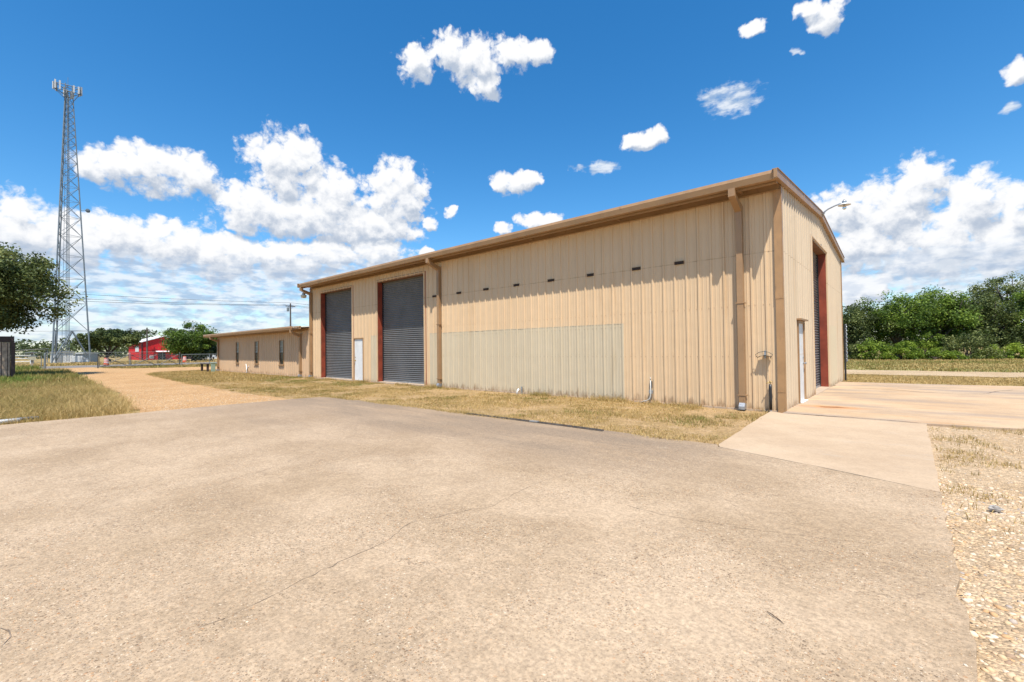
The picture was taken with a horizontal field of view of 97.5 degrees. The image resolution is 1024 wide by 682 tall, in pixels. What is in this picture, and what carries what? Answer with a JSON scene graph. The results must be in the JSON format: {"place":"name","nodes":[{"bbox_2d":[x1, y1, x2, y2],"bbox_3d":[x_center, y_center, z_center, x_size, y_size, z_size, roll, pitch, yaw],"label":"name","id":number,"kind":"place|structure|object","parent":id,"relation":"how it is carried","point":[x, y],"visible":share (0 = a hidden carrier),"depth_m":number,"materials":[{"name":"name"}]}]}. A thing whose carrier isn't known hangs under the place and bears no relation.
{"place":"outdoors","nodes":[
{"label":"outdoors","id":0,"kind":"place"},
{"bbox_2d":[10,364,42,369],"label":"tall grass","id":1,"kind":"structure","parent":0,"point":[27,367],"depth_m":43.84,"materials":[{"name":"green plant"}]},
{"bbox_2d":[15,348,48,362],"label":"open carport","id":2,"kind":"object","parent":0,"point":[38,349],"visible":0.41,"depth_m":84.03,"materials":[{"name":"metal"}]},
{"bbox_2d":[0,367,101,385],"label":"tall grass","id":3,"kind":"structure","parent":0,"point":[29,375],"depth_m":27.26,"materials":[{"name":"green plant"}]},
{"bbox_2d":[51,79,90,362],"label":"lattice tower","id":4,"kind":"structure","parent":0,"point":[67,98],"depth_m":78.91,"materials":[{"name":"metal"}]},
{"bbox_2d":[0,379,146,424],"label":"grass","id":5,"kind":"structure","parent":0,"point":[59,400],"depth_m":12.68,"materials":[{"name":"yellow plant"}]},
{"bbox_2d":[74,353,96,361],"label":"storage shed","id":6,"kind":"structure","parent":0,"point":[93,356],"depth_m":85.52,"materials":[{"name":"grey metal"}]},
{"bbox_2d":[42,362,216,368],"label":"road","id":7,"kind":"structure","parent":0,"point":[79,366],"depth_m":59.43,"materials":[{"name":"grey asphalt"}]},
{"bbox_2d":[104,358,109,365],"bbox_3d":[-53.014,2.703,58.714,0.720,1.016,0.720,-2,-1,41],"label":"traffic barrel","id":8,"kind":"object","parent":7,"relation":"on","point":[105,361],"visible":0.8,"depth_m":58.52,"materials":[{"name":"orange plastic"}]},
{"bbox_2d":[101,363,216,367],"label":"verge grass","id":9,"kind":"structure","parent":0,"point":[174,365],"depth_m":48.83,"materials":[{"name":"green plant"}]},
{"bbox_2d":[50,366,286,412],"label":"gravel drive","id":10,"kind":"structure","parent":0,"point":[120,378],"depth_m":18.79,"materials":[{"name":"beige gravel"}]},
{"bbox_3d":[-44.224,2.124,47.984,0.130,1.600,0.130,-2,-1,41],"label":"gate post","id":11,"kind":"object","parent":10,"relation":"on","visible":0},
{"bbox_2d":[99,355,127,366],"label":"farm gate","id":12,"kind":"structure","parent":11,"relation":"attached to","point":[110,359],"depth_m":48.64,"materials":[{"name":"metal"}]},
{"bbox_2d":[111,383,280,411],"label":"drive gravel","id":13,"kind":"structure","parent":0,"point":[190,398],"depth_m":14.85,"materials":[{"name":"beige gravel"}]},
{"bbox_2d":[147,372,768,446],"bbox_3d":[-12.211,2.065,22.137,44.718,0.001,7.132,-2,-1,41],"label":"grass strip","id":14,"kind":"object","parent":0,"point":[661,426],"depth_m":10.77,"materials":[{"name":"beige plant"}]},
{"bbox_2d":[200,363,209,371],"bbox_3d":[-24.627,2.134,36.028,1.800,0.680,0.250,-2,-1,41],"label":"bench","id":15,"kind":"object","parent":14,"relation":"on","point":[207,367],"visible":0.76,"depth_m":35.53,"materials":[{"name":"brown wood"}]},
{"bbox_2d":[211,362,215,371],"bbox_3d":[-23.504,2.063,35.337,0.300,0.750,0.280,-2,-1,41],"label":"utility pedestal","id":16,"kind":"object","parent":14,"relation":"on","point":[213,366],"visible":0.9,"depth_m":35.24,"materials":[{"name":"metal"}]},
{"bbox_2d":[145,369,302,383],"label":"short grass","id":17,"kind":"structure","parent":14,"relation":"on","point":[207,377],"depth_m":27.76,"materials":[{"name":"yellow plant"}]},
{"bbox_2d":[191,378,767,443],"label":"short grass","id":18,"kind":"structure","parent":14,"relation":"on","point":[313,386],"depth_m":12.54,"materials":[{"name":"beige plant"}]},
{"bbox_2d":[322,395,685,440],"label":"edge weeds","id":19,"kind":"object","parent":14,"relation":"on","point":[678,438],"visible":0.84,"depth_m":10.83,"materials":[{"name":"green plant"}]},
{"bbox_2d":[305,376,759,411],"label":"wall weeds","id":20,"kind":"object","parent":14,"relation":"on","point":[599,398],"depth_m":12.88,"materials":[{"name":"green plant"}]},
{"bbox_2d":[766,382,772,410],"bbox_3d":[5.873,1.269,10.236,0.126,0.716,0.076,-2,-1,41],"label":"standpipe","id":21,"kind":"object","parent":14,"relation":"on","point":[770,396],"visible":0.96,"depth_m":10.20,"materials":[{"name":"black metal"}]},
{"bbox_2d":[0,397,977,681],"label":"concrete pad","id":22,"kind":"object","parent":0,"point":[360,541],"visible":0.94,"depth_m":3.20,"materials":[{"name":"beige concrete"}]},
{"bbox_2d":[467,413,603,430],"bbox_3d":[0.308,1.615,9.124,3.500,0.030,0.087,-2,-1,41],"label":"steel rail","id":23,"kind":"object","parent":22,"relation":"on","point":[541,422],"visible":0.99,"depth_m":8.84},
{"bbox_2d":[911,481,981,676],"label":"loose gravel","id":24,"kind":"structure","parent":22,"relation":"on","point":[966,665],"depth_m":2.75,"materials":[{"name":"beige gravel"}]},
{"bbox_2d":[0,0,1023,354],"label":"sky","id":25,"kind":"structure","parent":0,"point":[229,152],"materials":[{"name":"blue"}]},
{"bbox_2d":[4,346,1022,424],"bbox_3d":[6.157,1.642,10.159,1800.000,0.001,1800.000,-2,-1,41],"label":"ground","id":26,"kind":"structure","parent":0,"point":[101,359],"depth_m":51.09,"materials":[{"name":"beige soil"}]},
{"bbox_2d":[0,336,14,376],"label":"wooden enclosure","id":27,"kind":"object","parent":26,"relation":"on","point":[7,356],"visible":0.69,"depth_m":29.86,"materials":[{"name":"grey wood"}]},
{"bbox_2d":[0,418,19,423],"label":"loose pipe","id":28,"kind":"object","parent":26,"relation":"on","point":[6,420],"visible":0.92,"depth_m":9.79,"materials":[{"name":"white plastic"}]},
{"bbox_2d":[15,355,30,363],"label":"pipe fence","id":29,"kind":"object","parent":26,"relation":"on","point":[22,358],"visible":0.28,"depth_m":65.67,"materials":[{"name":"white metal"}]},
{"bbox_2d":[15,356,41,367],"bbox_3d":[-59.989,2.190,35.863,0.061,1.420,31.070,-2,-1,41],"label":"chain link fence","id":30,"kind":"object","parent":26,"relation":"on","point":[29,356],"visible":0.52,"depth_m":46.83,"materials":[{"name":"metal"}]},
{"bbox_2d":[25,352,35,364],"bbox_3d":[-57.095,2.245,53.349,0.600,1.860,0.950,-2,-1,41],"label":"meter box","id":31,"kind":"object","parent":26,"relation":"on","point":[31,358],"visible":0.88,"depth_m":53.33,"materials":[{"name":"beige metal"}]},
{"bbox_2d":[0,241,88,333],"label":"oak tree","id":32,"kind":"object","parent":26,"relation":"on","point":[17,278],"visible":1,"depth_m":31.14,"materials":[{"name":"green plant"}]},
{"bbox_2d":[44,353,45,368],"bbox_3d":[-49.493,2.151,47.606,0.185,1.660,0.185,-1,-1,19],"label":"gate post","id":33,"kind":"object","parent":26,"relation":"on","point":[44,360],"visible":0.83,"depth_m":47.58,"materials":[{"name":"grey metal"}]},
{"bbox_2d":[50,351,74,362],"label":"equipment shelter","id":34,"kind":"object","parent":26,"relation":"on","point":[63,354],"visible":0.6,"depth_m":83.49,"materials":[{"name":"white metal"}]},
{"bbox_2d":[71,353,88,362],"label":"generator","id":35,"kind":"object","parent":26,"relation":"on","point":[81,358],"visible":0.76,"depth_m":79.67,"materials":[{"name":"metal"}]},
{"bbox_2d":[68,327,141,361],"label":"oak tree","id":36,"kind":"object","parent":26,"relation":"on","point":[109,338],"visible":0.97,"depth_m":85.88,"materials":[{"name":"green plant"}]},
{"bbox_2d":[15,359,216,366],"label":"verge grass","id":37,"kind":"structure","parent":26,"relation":"on","point":[101,363],"depth_m":67.99,"materials":[{"name":"plant"}]},
{"bbox_2d":[16,351,215,363],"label":"compound fence","id":38,"kind":"object","parent":26,"relation":"on","point":[94,359],"visible":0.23,"depth_m":75.88,"materials":[{"name":"metal"}]},
{"bbox_2d":[144,328,149,359],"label":"utility pole","id":39,"kind":"object","parent":26,"relation":"on","point":[147,330],"visible":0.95,"depth_m":103.13,"materials":[{"name":"brown wood"}]},
{"bbox_2d":[134,329,170,339],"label":"oak tree","id":40,"kind":"object","parent":26,"relation":"on","point":[143,332],"visible":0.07,"depth_m":118.03,"materials":[{"name":"green plant"}]},
{"bbox_2d":[129,336,177,359],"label":"red barn","id":41,"kind":"structure","parent":26,"relation":"on","point":[154,346],"depth_m":105.69,"materials":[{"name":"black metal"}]},
{"bbox_2d":[158,353,165,359],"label":"door","id":42,"kind":"structure","parent":41,"relation":"in","point":[158,353],"depth_m":106.28,"materials":[{"name":"black metal"}]},
{"bbox_2d":[158,354,177,364],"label":"farm gate","id":43,"kind":"structure","parent":26,"relation":"on","point":[167,359],"depth_m":52.48,"materials":[{"name":"metal"}]},
{"bbox_2d":[159,320,219,360],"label":"oak tree","id":44,"kind":"object","parent":26,"relation":"on","point":[192,341],"visible":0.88,"depth_m":76.43,"materials":[{"name":"green plant"}]},
{"bbox_2d":[181,354,215,364],"bbox_3d":[-32.554,2.296,60.598,0.062,1.420,19.686,-2,-1,44],"label":"chain link fence","id":45,"kind":"object","parent":26,"relation":"on","point":[194,358],"visible":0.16,"depth_m":54.22,"materials":[{"name":"metal"}]},
{"bbox_2d":[193,343,216,360],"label":"bushy tree","id":46,"kind":"object","parent":26,"relation":"on","point":[211,350],"visible":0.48,"depth_m":78.35,"materials":[{"name":"green plant"}]},
{"bbox_2d":[203,326,308,377],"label":"office wing","id":47,"kind":"structure","parent":26,"relation":"on","point":[280,351],"depth_m":29.99,"materials":[{"name":"beige metal"}]},
{"bbox_2d":[235,342,238,363],"bbox_3d":[-20.635,0.886,33.787,0.760,1.640,0.140,-2,-1,41],"label":"window","id":48,"kind":"structure","parent":47,"relation":"in","point":[237,343],"depth_m":33.89,"materials":[{"name":"grey glass"}]},
{"bbox_2d":[254,341,258,364],"bbox_3d":[-17.775,0.826,31.263,0.730,1.640,0.140,-2,-1,41],"label":"window","id":49,"kind":"structure","parent":47,"relation":"in","point":[256,343],"depth_m":31.35,"materials":[{"name":"grey glass"}]},
{"bbox_2d":[278,340,283,365],"bbox_3d":[-14.601,0.748,28.461,0.760,1.620,0.140,-2,-1,41],"label":"window","id":50,"kind":"structure","parent":47,"relation":"in","point":[281,342],"depth_m":28.54,"materials":[{"name":"grey glass"}]},
{"bbox_2d":[286,303,294,325],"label":"utility pole","id":51,"kind":"object","parent":26,"relation":"on","point":[290,306],"visible":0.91,"depth_m":82.84,"materials":[{"name":"brown wood"}]},
{"bbox_2d":[54,297,304,306],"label":"power line","id":52,"kind":"object","parent":51,"relation":"attached to","point":[163,302],"visible":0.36,"depth_m":68.06,"materials":[{"name":"black metal"}]},
{"bbox_2d":[66,300,304,307],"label":"power line","id":53,"kind":"object","parent":51,"relation":"attached to","point":[143,303],"visible":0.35,"depth_m":66.27,"materials":[{"name":"black metal"}]},
{"bbox_2d":[71,293,305,304],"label":"power line","id":54,"kind":"object","parent":51,"relation":"attached to","point":[189,299],"visible":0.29,"depth_m":70.39,"materials":[{"name":"black metal"}]},
{"bbox_2d":[1,335,1023,358],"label":"distant wood","id":55,"kind":"object","parent":26,"relation":"on","point":[116,352],"visible":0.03,"depth_m":164.70,"materials":[{"name":"green plant"}]},
{"bbox_2d":[297,167,844,412],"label":"warehouse","id":56,"kind":"structure","parent":26,"relation":"on","point":[703,295],"depth_m":13.31,"materials":[{"name":"beige metal"}]},
{"bbox_2d":[320,286,353,380],"bbox_3d":[-9.172,-0.361,24.051,3.620,4.870,0.640,-2,-1,41],"label":"roll up door","id":57,"kind":"structure","parent":56,"relation":"in","point":[335,306],"depth_m":24.35,"materials":[{"name":"black metal"}]},
{"bbox_2d":[353,338,363,380],"bbox_3d":[-7.607,0.914,22.293,0.900,2.140,0.150,-2,-1,41],"label":"door","id":58,"kind":"structure","parent":56,"relation":"in","point":[358,343],"depth_m":22.33,"materials":[{"name":"white paint"}]},
{"bbox_2d":[376,271,426,385],"bbox_3d":[-4.825,-0.482,20.214,3.780,4.870,0.640,-2,-1,41],"label":"roll up door","id":59,"kind":"structure","parent":56,"relation":"in","point":[400,302],"depth_m":20.38,"materials":[{"name":"black metal"}]},
{"bbox_2d":[642,377,652,402],"bbox_3d":[3.664,1.356,12.257,0.361,0.733,0.067,-1,-1,33],"label":"conduit","id":60,"kind":"object","parent":56,"relation":"attached to","point":[650,391],"visible":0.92,"depth_m":12.17,"materials":[{"name":"grey metal"}]},
{"bbox_2d":[755,351,772,358],"bbox_3d":[5.812,0.321,10.338,0.360,0.193,0.141,-2,-1,41],"label":"hose hanger","id":61,"kind":"object","parent":56,"relation":"attached to","point":[764,355],"visible":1,"depth_m":10.36,"materials":[{"name":"black metal"}]},
{"bbox_2d":[796,318,807,402],"bbox_3d":[7.645,0.518,11.841,0.170,2.190,1.080,-2,-1,41],"label":"door","id":62,"kind":"structure","parent":56,"relation":"in","point":[802,362],"depth_m":11.91,"materials":[{"name":"white paint"}]},
{"bbox_2d":[810,235,829,394],"bbox_3d":[9.848,-0.756,14.794,0.620,4.870,3.430,-2,-1,41],"label":"roll up door","id":63,"kind":"structure","parent":56,"relation":"in","point":[821,355],"depth_m":15.85,"materials":[{"name":"black metal"}]},
{"bbox_2d":[822,199,850,216],"bbox_3d":[10.401,-4.275,14.424,0.785,0.451,0.350,-2,-1,41],"label":"gooseneck lamp","id":64,"kind":"object","parent":56,"relation":"attached to","point":[843,204],"visible":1,"depth_m":14.31,"materials":[{"name":"white metal"}]},
{"bbox_2d":[843,324,847,380],"bbox_3d":[14.181,0.479,19.078,0.137,2.428,0.070,-1,-1,5],"label":"vent pipe","id":65,"kind":"object","parent":56,"relation":"attached to","point":[845,343],"visible":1,"depth_m":19.07,"materials":[{"name":"black metal"}]},
{"bbox_2d":[963,271,1023,356],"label":"tall tree","id":66,"kind":"object","parent":26,"relation":"on","point":[1010,289],"visible":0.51,"depth_m":49.16,"materials":[{"name":"green plant"}]},
{"bbox_3d":[-42.483,2.138,49.956,0.130,1.600,0.130,-2,-1,41],"label":"gate post","id":67,"kind":"object","parent":26,"relation":"on","visible":0},
{"bbox_2d":[131,354,156,365],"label":"farm gate","id":68,"kind":"structure","parent":67,"relation":"attached to","point":[145,360],"depth_m":50.98,"materials":[{"name":"metal"}]},
{"bbox_2d":[718,411,939,491],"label":"walkway","id":69,"kind":"structure","parent":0,"point":[897,452],"depth_m":6.64,"materials":[{"name":"concrete"}]},
{"bbox_2d":[783,382,1023,430],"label":"apron","id":70,"kind":"object","parent":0,"point":[984,407],"visible":0.96,"depth_m":10.95,"materials":[{"name":"concrete"}]},
{"bbox_2d":[842,373,1023,385],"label":"grass","id":71,"kind":"structure","parent":0,"point":[936,379],"depth_m":18.68,"materials":[{"name":"plant"}]},
{"bbox_2d":[844,370,1023,377],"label":"dirt path","id":72,"kind":"structure","parent":0,"point":[950,373],"depth_m":23.10,"materials":[{"name":"beige soil"}]},
{"bbox_2d":[844,357,1023,371],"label":"lawn","id":73,"kind":"structure","parent":0,"point":[928,365],"depth_m":29.01,"materials":[{"name":"green plant"}]},
{"bbox_2d":[843,333,863,358],"bbox_3d":[34.447,0.622,47.528,4.743,3.584,4.152,-2,-1,41],"label":"vine mound","id":74,"kind":"object","parent":73,"relation":"on","point":[852,348],"visible":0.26,"depth_m":46.15,"materials":[{"name":"green plant"}]},
{"bbox_2d":[849,337,895,359],"bbox_3d":[36.322,0.929,45.419,3.839,2.674,3.318,-2,-1,41],"label":"vine mound","id":75,"kind":"object","parent":73,"relation":"on","point":[871,348],"visible":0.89,"depth_m":44.65,"materials":[{"name":"green plant"}]},
{"bbox_2d":[843,298,905,354],"bbox_3d":[37.419,-1.397,49.313,8.713,6.906,7.962,-2,-1,41],"label":"oak tree","id":76,"kind":"object","parent":73,"relation":"on","point":[858,327],"visible":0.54,"depth_m":47.29,"materials":[{"name":"green plant"}]},
{"bbox_2d":[879,340,926,359],"bbox_3d":[38.456,1.013,44.269,3.653,2.190,3.122,-2,-1,41],"label":"vine mound","id":77,"kind":"object","parent":73,"relation":"on","point":[906,348],"visible":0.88,"depth_m":43.64,"materials":[{"name":"green plant"}]},
{"bbox_2d":[858,290,951,358],"bbox_3d":[40.721,-1.769,47.602,8.466,7.509,7.061,-2,-1,41],"label":"oak tree","id":78,"kind":"object","parent":73,"relation":"on","point":[899,314],"visible":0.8,"depth_m":46.24,"materials":[{"name":"green plant"}]},
{"bbox_2d":[906,331,945,357],"bbox_3d":[42.075,0.532,45.370,3.659,3.333,2.696,-2,-1,41],"label":"vine mound","id":79,"kind":"object","parent":73,"relation":"on","point":[930,342],"visible":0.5,"depth_m":44.91,"materials":[{"name":"green plant"}]},
{"bbox_2d":[887,286,987,348],"bbox_3d":[44.454,-1.993,47.234,7.958,7.854,7.070,-2,-1,41],"label":"oak tree","id":80,"kind":"object","parent":73,"relation":"on","point":[960,318],"visible":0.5,"depth_m":45.55,"materials":[{"name":"green plant"}]},
{"bbox_2d":[906,347,969,359],"bbox_3d":[40.374,1.305,42.822,4.375,1.508,2.466,-1,-1,28],"label":"vine mound","id":81,"kind":"object","parent":73,"relation":"on","point":[948,354],"visible":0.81,"depth_m":42.31,"materials":[{"name":"green plant"}]},
{"bbox_2d":[933,328,1009,359],"bbox_3d":[44.122,0.478,43.533,5.395,3.326,3.822,-2,-1,41],"label":"vine mound","id":82,"kind":"object","parent":73,"relation":"on","point":[971,341],"visible":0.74,"depth_m":42.91,"materials":[{"name":"green plant"}]},
{"bbox_2d":[938,292,1023,352],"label":"oak tree","id":83,"kind":"object","parent":73,"relation":"on","point":[990,310],"visible":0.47,"depth_m":44.84,"materials":[{"name":"green plant"}]},
{"bbox_2d":[968,342,1023,358],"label":"vine mound","id":84,"kind":"object","parent":73,"relation":"on","point":[1014,348],"visible":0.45,"depth_m":42.97,"materials":[{"name":"green plant"}]},
{"bbox_2d":[991,307,1023,347],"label":"tall tree","id":85,"kind":"object","parent":73,"relation":"on","point":[1015,322],"visible":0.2,"depth_m":45.55,"materials":[{"name":"green plant"}]},
{"bbox_2d":[1000,290,1023,339],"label":"oak tree","id":86,"kind":"object","parent":73,"relation":"on","point":[1019,295],"visible":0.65,"depth_m":45.31,"materials":[{"name":"green plant"}]},
{"bbox_2d":[927,426,1023,681],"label":"gravel yard","id":87,"kind":"structure","parent":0,"point":[999,665],"depth_m":3.57,"materials":[{"name":"beige gravel"}]},
{"bbox_2d":[988,505,1003,511],"bbox_3d":[4.321,1.496,4.007,0.109,0.064,0.056,-2,-1,41],"label":"rock","id":88,"kind":"object","parent":87,"relation":"on","point":[995,508],"visible":1,"depth_m":4.00,"materials":[{"name":"grey stone"}]},
{"bbox_2d":[928,425,1023,535],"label":"yard grass","id":89,"kind":"structure","parent":0,"point":[980,449],"depth_m":5.86,"materials":[{"name":"beige plant"}]},
{"bbox_2d":[932,427,1023,487],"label":"gravel","id":90,"kind":"structure","parent":0,"point":[984,454],"depth_m":6.03,"materials":[{"name":"beige gravel"}]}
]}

